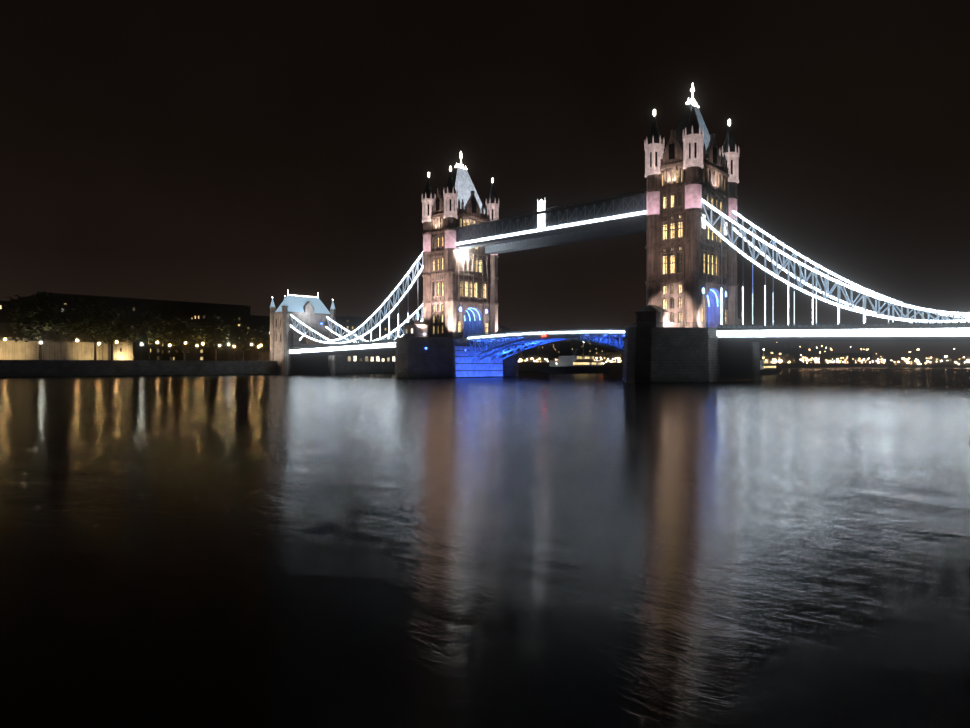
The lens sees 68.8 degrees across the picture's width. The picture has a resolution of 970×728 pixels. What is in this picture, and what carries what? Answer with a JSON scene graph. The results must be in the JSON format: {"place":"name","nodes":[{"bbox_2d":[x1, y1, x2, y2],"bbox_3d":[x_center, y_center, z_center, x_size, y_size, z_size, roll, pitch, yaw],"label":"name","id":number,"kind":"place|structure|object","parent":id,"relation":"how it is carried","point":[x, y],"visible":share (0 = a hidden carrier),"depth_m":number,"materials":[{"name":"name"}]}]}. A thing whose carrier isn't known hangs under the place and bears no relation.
{"place":"outdoors","nodes":[
{"label":"outdoors","id":0,"kind":"place"},
{"bbox_2d":[0,360,892,377],"bbox_3d":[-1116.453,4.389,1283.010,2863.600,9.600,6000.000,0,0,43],"label":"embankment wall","id":1,"kind":"structure","parent":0,"point":[52,368],"depth_m":262.19,"materials":[{"name":"stone"}]},
{"bbox_2d":[3,291,76,359],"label":"plane tree","id":2,"kind":"object","parent":1,"relation":"on","point":[43,317],"visible":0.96,"depth_m":240.19,"materials":[{"name":"green plant"}]},
{"bbox_2d":[0,323,132,359],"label":"tower of london walls","id":3,"kind":"structure","parent":1,"relation":"on","point":[59,346],"depth_m":268.00,"materials":[{"name":"stone"}]},
{"bbox_2d":[58,296,128,359],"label":"plane tree","id":4,"kind":"object","parent":1,"relation":"on","point":[96,325],"visible":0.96,"depth_m":251.51,"materials":[{"name":"green plant"}]},
{"bbox_2d":[90,304,135,359],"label":"plane tree","id":5,"kind":"object","parent":1,"relation":"on","point":[120,335],"visible":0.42,"depth_m":267.47,"materials":[{"name":"green plant"}]},
{"bbox_2d":[124,309,176,359],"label":"plane tree","id":6,"kind":"object","parent":1,"relation":"on","point":[150,331],"visible":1,"depth_m":264.54,"materials":[{"name":"green plant"}]},
{"bbox_2d":[174,319,202,360],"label":"plane tree","id":7,"kind":"object","parent":1,"relation":"on","point":[190,347],"visible":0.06,"depth_m":286.88,"materials":[{"name":"green plant"}]},
{"bbox_2d":[166,313,211,359],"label":"plane tree","id":8,"kind":"object","parent":1,"relation":"on","point":[189,331],"visible":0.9,"depth_m":273.53,"materials":[{"name":"green plant"}]},
{"bbox_2d":[0,292,411,360],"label":"background buildings","id":9,"kind":"structure","parent":1,"relation":"on","point":[229,313],"depth_m":342.69,"materials":[{"name":"black"}]},
{"bbox_2d":[198,314,238,360],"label":"plane tree","id":10,"kind":"object","parent":1,"relation":"on","point":[219,330],"visible":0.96,"depth_m":282.86,"materials":[{"name":"green plant"}]},
{"bbox_2d":[210,346,269,360],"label":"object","id":11,"kind":"structure","parent":1,"relation":"on","point":[251,354],"depth_m":315.56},
{"bbox_2d":[226,322,262,360],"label":"plane tree","id":12,"kind":"object","parent":1,"relation":"on","point":[244,337],"visible":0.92,"depth_m":291.12,"materials":[{"name":"green plant"}]},
{"bbox_2d":[252,325,269,352],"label":"plane tree","id":13,"kind":"object","parent":1,"relation":"on","point":[263,334],"visible":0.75,"depth_m":298.16,"materials":[{"name":"green plant"}]},
{"bbox_2d":[0,368,969,727],"bbox_3d":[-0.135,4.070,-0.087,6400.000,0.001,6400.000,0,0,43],"label":"river thames","id":14,"kind":"structure","parent":0,"point":[786,548],"depth_m":15.42,"materials":[{"name":"black liquid"}]},
{"bbox_2d":[269,294,335,374],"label":"abutment","id":15,"kind":"object","parent":14,"relation":"on","point":[300,364],"depth_m":291.81,"materials":[{"name":"grey stone"}]},
{"bbox_2d":[290,339,395,354],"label":"bridge deck","id":16,"kind":"structure","parent":15,"relation":"attached to","point":[374,346],"depth_m":265.83,"materials":[{"name":"white metal"}]},
{"bbox_2d":[269,253,422,343],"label":"span chains","id":17,"kind":"object","parent":15,"relation":"attached to","point":[414,279],"visible":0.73,"depth_m":254.52,"materials":[{"name":"white metal"}]},
{"bbox_2d":[394,320,518,377],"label":"pier","id":18,"kind":"structure","parent":14,"relation":"on","point":[420,353],"depth_m":214.06,"materials":[{"name":"stone"}]},
{"bbox_2d":[422,153,498,337],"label":"bridge tower","id":19,"kind":"structure","parent":18,"relation":"on","point":[459,194],"depth_m":227.27,"materials":[{"name":"beige stone"}]},
{"bbox_2d":[456,189,645,253],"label":"walkways","id":20,"kind":"structure","parent":19,"relation":"attached to","point":[615,216],"depth_m":198.71,"materials":[{"name":"grey metal"}]},
{"bbox_2d":[432,212,489,337],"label":"tower stone trim","id":21,"kind":"structure","parent":18,"relation":"on","point":[471,325],"depth_m":227.04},
{"bbox_2d":[433,219,487,333],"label":"tower windows","id":22,"kind":"structure","parent":21,"relation":"in","point":[461,286],"depth_m":226.82,"materials":[{"name":"yellow glass"}]},
{"bbox_2d":[455,346,502,376],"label":"bridge pier","id":23,"kind":"structure","parent":18,"relation":"attached to","point":[476,367],"depth_m":221.66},
{"bbox_2d":[468,327,627,359],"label":"bascule span","id":24,"kind":"object","parent":18,"relation":"attached to","point":[598,336],"visible":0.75,"depth_m":203.47,"materials":[{"name":"metal"}]},
{"bbox_2d":[538,342,612,372],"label":"moored ship","id":25,"kind":"object","parent":14,"relation":"on","point":[575,363],"visible":0.94,"depth_m":338.30,"materials":[{"name":"grey metal"}]},
{"bbox_2d":[622,304,760,382],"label":"pier","id":26,"kind":"structure","parent":14,"relation":"on","point":[657,349],"depth_m":157.96,"materials":[{"name":"stone"}]},
{"bbox_2d":[644,83,739,327],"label":"bridge tower","id":27,"kind":"structure","parent":26,"relation":"on","point":[691,144],"depth_m":170.53,"materials":[{"name":"beige stone"}]},
{"bbox_2d":[661,160,728,327],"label":"tower stone trim","id":28,"kind":"structure","parent":26,"relation":"on","point":[713,314],"depth_m":170.54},
{"bbox_2d":[662,169,725,323],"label":"tower windows","id":29,"kind":"structure","parent":28,"relation":"in","point":[672,258],"depth_m":169.45,"materials":[{"name":"yellow glass"}]},
{"bbox_2d":[716,321,969,341],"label":"bridge deck","id":30,"kind":"structure","parent":26,"relation":"attached to","point":[957,331],"depth_m":144.91,"materials":[{"name":"white metal"}]},
{"bbox_2d":[760,349,781,374],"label":"river cruiser","id":31,"kind":"object","parent":14,"relation":"on","point":[767,368],"visible":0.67,"depth_m":288.63,"materials":[{"name":"grey metal"}]},
{"bbox_2d":[0,0,969,362],"label":"sky","id":32,"kind":"structure","parent":0,"point":[250,153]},
{"bbox_2d":[518,337,969,367],"bbox_3d":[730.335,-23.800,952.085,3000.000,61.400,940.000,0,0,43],"label":"downstream banks","id":33,"kind":"object","parent":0,"point":[787,352],"visible":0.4,"depth_m":901.76,"materials":[{"name":"black"}]},
{"bbox_3d":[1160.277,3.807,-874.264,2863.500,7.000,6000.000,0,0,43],"label":"bank ground","id":34,"kind":"structure","parent":0,"visible":0},
{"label":"abutment","id":35,"kind":"object","parent":34,"relation":"on","visible":0},
{"bbox_2d":[702,198,969,325],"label":"span chains","id":36,"kind":"object","parent":35,"relation":"on","point":[849,305],"visible":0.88,"depth_m":154.95,"materials":[{"name":"white metal"}]}
]}

